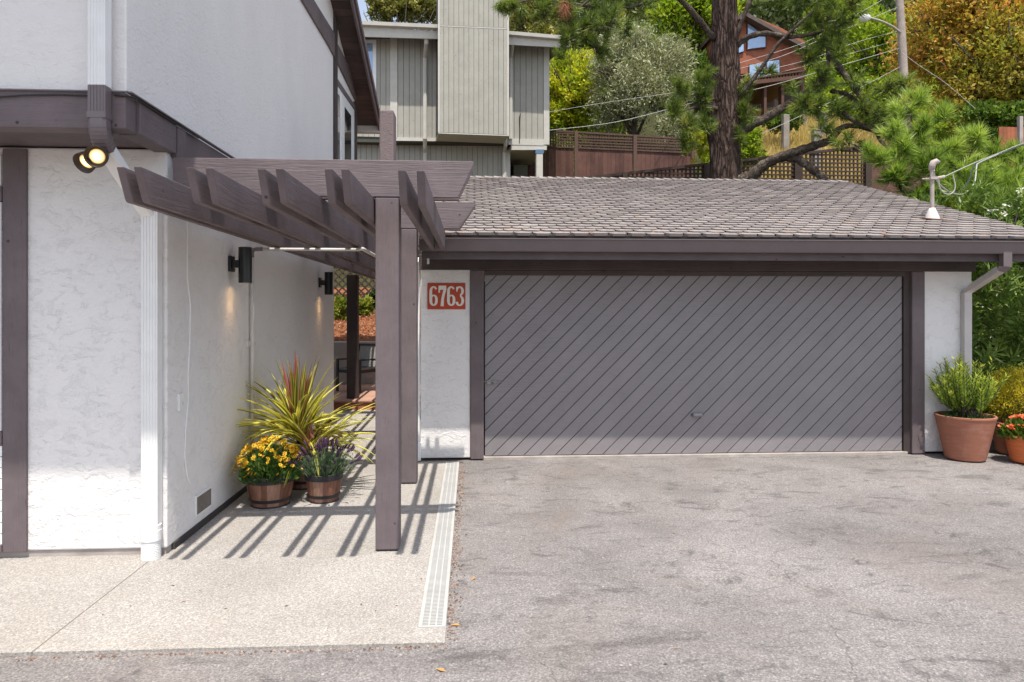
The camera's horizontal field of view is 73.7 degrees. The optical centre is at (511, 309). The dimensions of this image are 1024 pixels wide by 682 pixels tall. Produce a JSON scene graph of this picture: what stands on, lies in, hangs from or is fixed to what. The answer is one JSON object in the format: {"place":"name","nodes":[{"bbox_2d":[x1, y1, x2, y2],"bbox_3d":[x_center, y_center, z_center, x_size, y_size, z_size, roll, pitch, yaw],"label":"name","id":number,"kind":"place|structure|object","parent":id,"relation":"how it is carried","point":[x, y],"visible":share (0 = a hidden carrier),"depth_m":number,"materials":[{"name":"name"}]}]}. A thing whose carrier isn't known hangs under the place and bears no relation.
{"place":"outdoors","nodes":[
{"label":"outdoors","id":0,"kind":"place"},
{"bbox_2d":[0,0,379,560],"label":"stucco house","id":1,"kind":"structure","parent":0,"point":[137,343],"depth_m":4.83,"materials":[{"name":"paint"}]},
{"bbox_2d":[0,202,2,430],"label":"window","id":2,"kind":"structure","parent":1,"relation":"in","point":[1,203],"depth_m":4.76,"materials":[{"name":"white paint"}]},
{"bbox_2d":[73,132,112,172],"bbox_3d":[-2.584,-0.978,4.204,0.202,0.284,0.268,0,0,-23],"label":"flood light","id":3,"kind":"object","parent":1,"relation":"attached to","point":[89,159],"visible":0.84,"depth_m":4.14,"materials":[{"name":"metal"}]},
{"bbox_2d":[228,247,251,282],"bbox_3d":[-2.429,-0.399,6.119,0.191,0.320,0.116,0,0,-3],"label":"wall lantern","id":4,"kind":"object","parent":1,"relation":"attached to","point":[243,263],"depth_m":6.07,"materials":[{"name":"black metal"}]},
{"bbox_2d":[318,272,332,294],"bbox_3d":[-2.641,-0.373,9.700,0.191,0.320,0.116,0,0,-3],"label":"wall lantern","id":5,"kind":"object","parent":1,"relation":"attached to","point":[327,282],"depth_m":9.65,"materials":[{"name":"black metal"}]},
{"bbox_2d":[338,87,353,159],"bbox_3d":[-2.817,-2.912,11.609,0.050,1.420,1.589,0,0,-3],"label":"window","id":6,"kind":"structure","parent":1,"relation":"in","point":[345,110],"depth_m":11.52,"materials":[{"name":"white paint"}]},
{"bbox_2d":[0,410,458,655],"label":"concrete path","id":7,"kind":"structure","parent":0,"point":[252,580],"depth_m":4.31,"materials":[{"name":"beige concrete"}]},
{"bbox_2d":[31,561,148,652],"bbox_3d":[-2.475,1.740,4.091,0.006,0.002,1.260,0,0,-3],"label":"path joint","id":8,"kind":"object","parent":7,"relation":"on","point":[86,609],"visible":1,"depth_m":3.95,"materials":[{"name":"grey concrete"}]},
{"bbox_2d":[244,475,294,508],"bbox_3d":[-2.166,1.602,6.120,0.444,0.272,0.444,0,0,-3],"label":"barrel planter","id":9,"kind":"object","parent":7,"relation":"on","point":[264,495],"visible":0.6,"depth_m":5.96,"materials":[{"name":"brown wood"}]},
{"bbox_2d":[233,434,302,485],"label":"yellow flowers","id":10,"kind":"object","parent":9,"relation":"in","point":[260,463],"visible":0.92,"depth_m":6.00,"materials":[{"name":"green plant"}]},
{"bbox_2d":[117,157,474,550],"bbox_3d":[-1.619,0.333,9.003,2.245,2.815,10.234,0,0,-3],"label":"pergola","id":11,"kind":"object","parent":7,"relation":"on","point":[386,212],"visible":0.85,"depth_m":4.91,"materials":[{"name":"paint"}]},
{"bbox_2d":[292,452,323,489],"bbox_3d":[-2.062,1.571,6.750,0.448,0.334,0.448,0,0,-3],"label":"barrel planter","id":12,"kind":"object","parent":7,"relation":"on","point":[299,484],"visible":0.13,"depth_m":6.57,"materials":[{"name":"brown wood"}]},
{"bbox_2d":[229,352,374,485],"bbox_3d":[-2.034,0.959,6.644,1.638,1.164,1.594,0,0,-3],"label":"cordyline","id":13,"kind":"object","parent":12,"relation":"in","point":[297,411],"visible":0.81,"depth_m":6.57,"materials":[{"name":"green plant"}]},
{"bbox_2d":[304,471,342,503],"bbox_3d":[-1.719,1.609,6.240,0.348,0.259,0.348,0,0,-3],"label":"barrel planter","id":14,"kind":"object","parent":7,"relation":"on","point":[325,489],"visible":0.83,"depth_m":6.11,"materials":[{"name":"brown wood"}]},
{"bbox_2d":[280,436,362,477],"bbox_3d":[-1.734,1.354,6.243,0.729,0.375,0.684,0,0,-3],"label":"lavender","id":15,"kind":"object","parent":14,"relation":"in","point":[329,463],"visible":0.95,"depth_m":6.16,"materials":[{"name":"green plant"}]},
{"bbox_2d":[334,384,374,409],"bbox_3d":[-3.194,1.667,13.102,3.615,0.185,2.584,0,0,-3],"label":"brick landing","id":16,"kind":"object","parent":7,"relation":"on","point":[366,396],"visible":0.02,"depth_m":11.97,"materials":[{"name":"red brick"}]},
{"bbox_2d":[336,343,374,392],"bbox_3d":[-2.980,1.128,13.341,0.620,0.899,0.675,0,0,29],"label":"patio chair","id":17,"kind":"object","parent":16,"relation":"on","point":[366,358],"visible":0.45,"depth_m":13.43,"materials":[{"name":"black metal"}]},
{"bbox_2d":[379,110,395,159],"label":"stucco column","id":18,"kind":"structure","parent":7,"relation":"on","point":[387,134],"depth_m":8.31,"materials":[{"name":"grey paint"}]},
{"bbox_2d":[0,402,1023,681],"bbox_3d":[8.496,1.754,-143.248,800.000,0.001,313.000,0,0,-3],"label":"driveway","id":19,"kind":"structure","parent":0,"point":[720,568],"depth_m":4.39,"materials":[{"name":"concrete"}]},
{"bbox_2d":[15,463,469,660],"bbox_3d":[-0.646,1.748,5.214,1.961,0.009,4.780,0,0,24],"label":"loose grit","id":20,"kind":"object","parent":19,"relation":"on","point":[274,650],"visible":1,"depth_m":3.80,"materials":[{"name":"grey gravel"}]},
{"bbox_2d":[418,462,458,627],"bbox_3d":[-0.558,1.742,5.753,0.147,0.017,4.048,0,0,-3],"label":"channel drain","id":21,"kind":"object","parent":19,"relation":"on","point":[434,607],"visible":1,"depth_m":4.74,"materials":[{"name":"plastic"}]},
{"bbox_2d":[102,460,1017,666],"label":"leaf crumbs","id":22,"kind":"object","parent":19,"relation":"on","point":[576,582],"visible":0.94,"depth_m":4.63,"materials":[{"name":"brown plant"}]},
{"bbox_2d":[418,176,1023,460],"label":"garage","id":23,"kind":"structure","parent":19,"relation":"on","point":[628,332],"depth_m":8.13,"materials":[{"name":"white paint"}]},
{"bbox_2d":[427,283,464,308],"bbox_3d":[-0.761,-0.157,7.924,0.439,0.304,0.025,0,0,-3],"label":"number sign","id":24,"kind":"object","parent":23,"relation":"attached to","point":[445,295],"visible":1,"depth_m":7.92,"materials":[{"name":"red metal"}]},
{"bbox_2d":[484,275,901,455],"bbox_3d":[2.196,0.654,8.144,5.096,2.117,0.100,0,0,-3],"label":"door","id":25,"kind":"structure","parent":23,"relation":"in","point":[575,365],"depth_m":8.15,"materials":[{"name":"paint"}]},
{"bbox_2d":[461,178,1009,235],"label":"needle litter","id":26,"kind":"object","parent":23,"relation":"on","point":[738,234],"visible":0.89,"depth_m":7.65,"materials":[{"name":"brown plant"}]},
{"bbox_2d":[919,158,953,220],"bbox_3d":[5.308,-1.381,8.581,0.373,1.043,0.203,0,0,3],"label":"service mast","id":27,"kind":"object","parent":23,"relation":"on","point":[932,212],"visible":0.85,"depth_m":8.57,"materials":[{"name":"white metal"}]},
{"bbox_2d":[945,143,1022,176],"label":"service cable","id":28,"kind":"object","parent":27,"relation":"attached to","point":[982,159],"visible":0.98,"depth_m":10.13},
{"bbox_2d":[933,152,1001,194],"bbox_3d":[6.468,-1.962,9.675,0.264,1.028,3.266,0,0,45],"label":"service cable","id":29,"kind":"object","parent":28,"relation":"hanging from","point":[939,184],"visible":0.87,"depth_m":9.17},
{"bbox_2d":[936,144,1023,192],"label":"service cable","id":30,"kind":"object","parent":28,"relation":"hanging from","point":[978,162],"visible":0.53,"depth_m":10.99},
{"bbox_2d":[934,411,997,461],"bbox_3d":[5.310,1.485,8.000,0.626,0.510,0.626,0,0,-3],"label":"terracotta pot","id":31,"kind":"object","parent":19,"relation":"on","point":[966,439],"visible":0.87,"depth_m":7.80,"materials":[{"name":"ceramic"}]},
{"bbox_2d":[925,353,1010,418],"bbox_3d":[5.312,0.882,7.987,0.854,0.797,0.846,0,0,17],"label":"upright shrub","id":32,"kind":"object","parent":31,"relation":"on","point":[958,397],"visible":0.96,"depth_m":7.91,"materials":[{"name":"green plant"}]},
{"bbox_2d":[914,168,1023,421],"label":"oleander bush","id":33,"kind":"object","parent":19,"relation":"on","point":[999,204],"visible":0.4,"depth_m":9.03,"materials":[{"name":"green plant"}]},
{"bbox_2d":[993,418,1007,453],"bbox_3d":[6.089,1.550,8.301,0.478,0.380,0.478,0,0,-3],"label":"terracotta pot","id":34,"kind":"object","parent":19,"relation":"on","point":[1000,444],"visible":0.24,"depth_m":8.27,"materials":[{"name":"ceramic"}]},
{"bbox_2d":[978,364,1023,422],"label":"golden shrub","id":35,"kind":"object","parent":34,"relation":"in","point":[1012,392],"visible":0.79,"depth_m":8.29,"materials":[{"name":"yellow plant"}]},
{"bbox_2d":[1005,435,1023,462],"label":"terracotta pot","id":36,"kind":"object","parent":19,"relation":"on","point":[1015,448],"visible":0.65,"depth_m":7.75,"materials":[{"name":"ceramic"}]},
{"bbox_2d":[995,413,1023,439],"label":"red flowers","id":37,"kind":"object","parent":36,"relation":"in","point":[1014,426],"visible":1,"depth_m":7.80,"materials":[{"name":"green plant"}]},
{"bbox_2d":[357,0,797,30],"label":"sky","id":38,"kind":"structure","parent":0,"point":[362,5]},
{"bbox_2d":[334,21,1023,409],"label":"hillside","id":39,"kind":"structure","parent":0,"point":[650,129],"depth_m":26.53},
{"bbox_2d":[334,341,374,384],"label":"retaining wall","id":40,"kind":"structure","parent":39,"relation":"on","point":[340,349],"depth_m":14.42,"materials":[{"name":"grey paint"}]},
{"bbox_2d":[334,287,374,340],"bbox_3d":[-3.412,-0.469,16.988,5.200,2.337,4.600,0,0,-3],"label":"mulch bed","id":41,"kind":"object","parent":39,"relation":"on","point":[372,337],"visible":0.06,"depth_m":15.78,"materials":[{"name":"brown wood"}]},
{"bbox_2d":[334,294,346,320],"bbox_3d":[-4.133,0.004,16.608,0.656,0.799,0.708,0,0,-3],"label":"garden shrub","id":42,"kind":"object","parent":41,"relation":"on","point":[340,306],"visible":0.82,"depth_m":16.42,"materials":[{"name":"green plant"}]},
{"bbox_2d":[334,268,374,297],"bbox_3d":[-3.997,-0.794,18.401,2.204,1.550,0.090,0,0,-3],"label":"diagonal lattice","id":43,"kind":"object","parent":41,"relation":"on","point":[345,284],"visible":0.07,"depth_m":18.36,"materials":[{"name":"brown wood"}]},
{"bbox_2d":[359,294,374,315],"bbox_3d":[-3.710,0.019,17.011,0.606,0.865,0.576,0,0,15],"label":"garden shrub","id":44,"kind":"object","parent":41,"relation":"on","point":[365,306],"visible":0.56,"depth_m":16.87,"materials":[{"name":"green plant"}]},
{"bbox_2d":[363,286,374,308],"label":"garden shrub","id":45,"kind":"object","parent":41,"relation":"on","point":[371,293],"visible":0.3,"depth_m":17.43,"materials":[{"name":"green plant"}]},
{"bbox_2d":[363,0,435,29],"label":"evergreen tree","id":46,"kind":"object","parent":39,"relation":"on","point":[402,11],"visible":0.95,"depth_m":32.69,"materials":[{"name":"green plant"}]},
{"bbox_2d":[414,0,435,30],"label":"evergreen tree","id":47,"kind":"object","parent":39,"relation":"on","point":[426,17],"visible":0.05,"depth_m":36.42,"materials":[{"name":"green plant"}]},
{"bbox_2d":[357,0,573,176],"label":"grey house","id":48,"kind":"structure","parent":39,"relation":"on","point":[467,80],"depth_m":20.25,"materials":[{"name":"grey wood"}]},
{"bbox_2d":[366,40,375,87],"bbox_3d":[-4.164,-6.931,20.106,0.326,2.045,0.055,0,0,-11],"label":"window","id":49,"kind":"structure","parent":48,"relation":"in","point":[371,44],"depth_m":20.09,"materials":[{"name":"glass"}]},
{"bbox_2d":[509,0,560,34],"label":"evergreen tree","id":50,"kind":"object","parent":39,"relation":"on","point":[545,27],"visible":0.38,"depth_m":35.25,"materials":[{"name":"green plant"}]},
{"bbox_2d":[549,45,605,137],"bbox_3d":[2.297,-8.504,27.266,3.398,4.736,3.045,0,0,30],"label":"maple tree","id":51,"kind":"object","parent":39,"relation":"on","point":[570,83],"visible":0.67,"depth_m":26.52,"materials":[{"name":"yellow plant"}]},
{"bbox_2d":[553,0,614,71],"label":"evergreen tree","id":52,"kind":"object","parent":39,"relation":"on","point":[581,16],"visible":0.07,"depth_m":41.10,"materials":[{"name":"green plant"}]},
{"bbox_2d":[528,129,694,177],"bbox_3d":[2.916,-4.064,22.548,6.066,4.407,0.139,0,0,19],"label":"board fence","id":53,"kind":"object","parent":39,"relation":"on","point":[580,161],"visible":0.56,"depth_m":22.47,"materials":[{"name":"brown wood"}]},
{"bbox_2d":[582,0,654,24],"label":"evergreen tree","id":54,"kind":"object","parent":39,"relation":"on","point":[633,14],"visible":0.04,"depth_m":54.44,"materials":[{"name":"green plant"}]},
{"bbox_2d":[583,15,700,166],"bbox_3d":[4.866,-7.722,24.873,4.637,6.367,3.872,0,0,-3],"label":"olive tree","id":55,"kind":"object","parent":39,"relation":"on","point":[623,68],"visible":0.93,"depth_m":24.36,"materials":[{"name":"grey plant"}]},
{"bbox_2d":[633,20,661,82],"bbox_3d":[7.697,-13.877,37.993,3.765,4.942,3.548,0,0,-3],"label":"leafy tree","id":56,"kind":"object","parent":39,"relation":"on","point":[645,24],"visible":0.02,"depth_m":37.23,"materials":[{"name":"green plant"}]},
{"bbox_2d":[653,107,701,150],"bbox_3d":[5.869,-6.343,23.995,1.956,1.585,1.551,0,0,22],"label":"olive tree","id":57,"kind":"object","parent":39,"relation":"on","point":[662,122],"visible":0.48,"depth_m":23.87,"materials":[{"name":"green plant"}]},
{"bbox_2d":[660,49,709,114],"bbox_3d":[8.868,-10.475,32.787,4.022,4.195,2.914,0,0,-3],"label":"leafy tree","id":58,"kind":"object","parent":39,"relation":"on","point":[701,64],"visible":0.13,"depth_m":32.18,"materials":[{"name":"green plant"}]},
{"bbox_2d":[644,0,744,70],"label":"leafy tree","id":59,"kind":"object","parent":39,"relation":"on","point":[675,14],"visible":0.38,"depth_m":33.00,"materials":[{"name":"green plant"}]},
{"bbox_2d":[682,127,708,171],"bbox_3d":[5.811,-4.620,20.464,1.367,1.971,1.172,0,0,-23],"label":"leafy shrub","id":60,"kind":"object","parent":39,"relation":"on","point":[703,156],"visible":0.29,"depth_m":20.49,"materials":[{"name":"green plant"}]},
{"bbox_2d":[429,0,968,64],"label":"wood","id":61,"kind":"object","parent":39,"relation":"on","point":[793,17],"visible":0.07,"depth_m":53.29,"materials":[{"name":"green plant"}]},
{"bbox_2d":[489,0,924,179],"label":"pine tree","id":62,"kind":"object","parent":39,"relation":"on","point":[722,126],"visible":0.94,"depth_m":15.58,"materials":[{"name":"green plant"}]},
{"bbox_2d":[690,13,809,117],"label":"hill house","id":63,"kind":"structure","parent":39,"relation":"on","point":[769,97],"depth_m":31.88,"materials":[{"name":"brown wood"}]},
{"bbox_2d":[739,44,743,53],"bbox_3d":[10.615,-12.303,31.860,0.418,0.828,0.098,0,0,-3],"label":"window","id":64,"kind":"structure","parent":63,"relation":"in","point":[741,49],"depth_m":31.81,"materials":[{"name":"blue glass"}]},
{"bbox_2d":[746,22,765,50],"bbox_3d":[11.425,-12.772,31.908,0.932,1.320,0.098,0,0,-3],"label":"window","id":65,"kind":"structure","parent":63,"relation":"in","point":[759,42],"depth_m":31.86,"materials":[{"name":"blue glass"}]},
{"bbox_2d":[748,63,765,78],"bbox_3d":[11.456,-11.175,31.909,0.816,0.814,0.098,0,0,-3],"label":"window","id":66,"kind":"structure","parent":63,"relation":"in","point":[750,69],"depth_m":31.86,"materials":[{"name":"blue glass"}]},
{"bbox_2d":[766,59,779,74],"bbox_3d":[12.215,-11.321,31.954,0.654,0.835,0.098,0,0,-3],"label":"window","id":67,"kind":"structure","parent":63,"relation":"in","point":[776,60],"depth_m":31.92,"materials":[{"name":"blue glass"}]},
{"bbox_2d":[582,146,925,199],"bbox_3d":[6.233,-2.717,17.991,9.681,3.314,0.140,0,0,-3],"label":"lattice fence","id":68,"kind":"object","parent":39,"relation":"on","point":[796,170],"visible":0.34,"depth_m":18.07,"materials":[{"name":"brown wood"}]},
{"bbox_2d":[741,126,767,171],"bbox_3d":[7.119,-4.965,21.024,1.488,1.439,1.318,0,0,-3],"label":"leafy shrub","id":69,"kind":"object","parent":39,"relation":"on","point":[753,150],"visible":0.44,"depth_m":20.67,"materials":[{"name":"green plant"}]},
{"bbox_2d":[548,54,997,175],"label":"undergrowth","id":70,"kind":"object","parent":39,"relation":"on","point":[939,132],"visible":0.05,"depth_m":27.96,"materials":[{"name":"green plant"}]},
{"bbox_2d":[739,0,813,26],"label":"leafy tree","id":71,"kind":"object","parent":39,"relation":"on","point":[777,22],"visible":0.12,"depth_m":57.92,"materials":[{"name":"green plant"}]},
{"bbox_2d":[761,108,805,134],"bbox_3d":[10.269,-7.230,25.978,1.786,1.146,1.212,0,0,-3],"label":"leafy shrub","id":72,"kind":"object","parent":39,"relation":"on","point":[775,122],"visible":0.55,"depth_m":25.80,"materials":[{"name":"green plant"}]},
{"bbox_2d":[781,114,789,149],"bbox_3d":[10.007,-6.179,25.001,0.243,1.896,0.223,0,0,-3],"label":"wooden post","id":73,"kind":"object","parent":39,"relation":"on","point":[785,127],"visible":0.56,"depth_m":24.89,"materials":[{"name":"grey wood"}]},
{"bbox_2d":[811,131,820,168],"bbox_3d":[9.789,-4.825,22.001,0.244,1.912,0.224,0,0,-3],"label":"wooden post","id":74,"kind":"object","parent":39,"relation":"on","point":[813,138],"visible":0.22,"depth_m":21.89,"materials":[{"name":"grey wood"}]},
{"bbox_2d":[818,111,827,137],"bbox_3d":[12.287,-7.075,27.001,0.278,1.486,0.258,0,0,-3],"label":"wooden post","id":75,"kind":"object","parent":39,"relation":"on","point":[823,134],"depth_m":26.87,"materials":[{"name":"grey wood"}]},
{"bbox_2d":[741,105,933,182],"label":"dry grass","id":76,"kind":"structure","parent":39,"relation":"on","point":[796,139],"depth_m":25.97,"materials":[{"name":"plant"}]},
{"bbox_2d":[795,0,884,87],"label":"leafy tree","id":77,"kind":"object","parent":39,"relation":"on","point":[868,3],"visible":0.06,"depth_m":39.60,"materials":[{"name":"green plant"}]},
{"bbox_2d":[821,73,895,119],"bbox_3d":[16.145,-9.164,31.186,3.982,3.367,2.073,0,0,-3],"label":"leafy tree","id":78,"kind":"object","parent":39,"relation":"on","point":[878,80],"visible":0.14,"depth_m":30.87,"materials":[{"name":"green plant"}]},
{"bbox_2d":[829,1,920,97],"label":"leafy tree","id":79,"kind":"object","parent":39,"relation":"on","point":[868,29],"visible":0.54,"depth_m":35.38,"materials":[{"name":"green plant"}]},
{"bbox_2d":[859,0,908,157],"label":"utility pole","id":80,"kind":"object","parent":39,"relation":"on","point":[900,29],"visible":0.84,"depth_m":22.19,"materials":[{"name":"white paint"}]},
{"bbox_2d":[549,48,898,130],"bbox_3d":[6.931,-6.974,21.421,11.761,3.191,0.060,0,0,-9],"label":"utility wire","id":81,"kind":"object","parent":80,"relation":"attached to","point":[693,102],"visible":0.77,"depth_m":21.16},
{"bbox_2d":[551,40,896,111],"bbox_3d":[6.918,-7.391,21.502,11.760,2.922,0.220,0,0,-9],"label":"utility wire","id":82,"kind":"object","parent":80,"relation":"attached to","point":[703,87],"visible":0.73,"depth_m":21.20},
{"bbox_2d":[706,31,896,86],"bbox_3d":[9.128,-7.914,21.656,7.291,2.448,0.088,0,0,-10],"label":"utility wire","id":83,"kind":"object","parent":80,"relation":"attached to","point":[825,53],"visible":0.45,"depth_m":21.94,"materials":[{"name":"grey metal"}]},
{"bbox_2d":[740,0,881,62],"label":"utility wire","id":84,"kind":"object","parent":80,"relation":"attached to","point":[796,45],"visible":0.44,"depth_m":22.05,"materials":[{"name":"metal"}]},
{"bbox_2d":[743,8,894,67],"bbox_3d":[9.169,-8.519,21.722,7.132,2.801,0.162,0,0,-11],"label":"utility wire","id":85,"kind":"object","parent":80,"relation":"attached to","point":[813,42],"visible":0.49,"depth_m":21.76,"materials":[{"name":"metal"}]},
{"bbox_2d":[762,68,897,133],"bbox_3d":[9.899,-6.554,21.694,5.932,2.889,0.104,0,0,-13],"label":"utility wire","id":86,"kind":"object","parent":80,"relation":"attached to","point":[829,102],"visible":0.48,"depth_m":21.72,"materials":[{"name":"grey metal"}]},
{"bbox_2d":[903,53,971,105],"bbox_3d":[13.037,-7.137,21.068,0.179,2.498,2.392,0,0,-23],"label":"utility wire","id":87,"kind":"object","parent":80,"relation":"attached to","point":[939,78],"visible":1,"depth_m":20.85,"materials":[{"name":"grey metal"}]},
{"bbox_2d":[883,186,920,197],"bbox_3d":[7.247,-2.027,12.723,1.156,0.631,0.955,0,0,-3],"label":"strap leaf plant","id":88,"kind":"object","parent":39,"relation":"on","point":[905,193],"visible":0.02,"depth_m":12.73,"materials":[{"name":"green plant"}]},
{"bbox_2d":[859,82,1023,203],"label":"young pine","id":89,"kind":"object","parent":39,"relation":"on","point":[908,142],"visible":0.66,"depth_m":12.83,"materials":[{"name":"green plant"}]},
{"bbox_2d":[870,0,1023,157],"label":"orange tree","id":90,"kind":"object","parent":39,"relation":"on","point":[954,17],"visible":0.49,"depth_m":24.52,"materials":[{"name":"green plant"}]},
{"bbox_2d":[916,0,1023,154],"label":"orange tree","id":91,"kind":"object","parent":39,"relation":"on","point":[999,65],"visible":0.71,"depth_m":22.83,"materials":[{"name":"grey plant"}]},
{"bbox_2d":[951,98,1023,142],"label":"hedge","id":92,"kind":"object","parent":39,"relation":"on","point":[1001,114],"visible":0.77,"depth_m":21.79,"materials":[{"name":"green plant"}]},
{"bbox_2d":[998,127,1023,167],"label":"board fence","id":93,"kind":"object","parent":39,"relation":"on","point":[1007,132],"visible":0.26,"depth_m":20.02,"materials":[{"name":"brown wood"}]},
{"bbox_2d":[1017,116,1022,165],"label":"metal post","id":94,"kind":"object","parent":39,"relation":"on","point":[1020,127],"visible":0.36,"depth_m":16.96,"materials":[{"name":"grey metal"}]}
]}

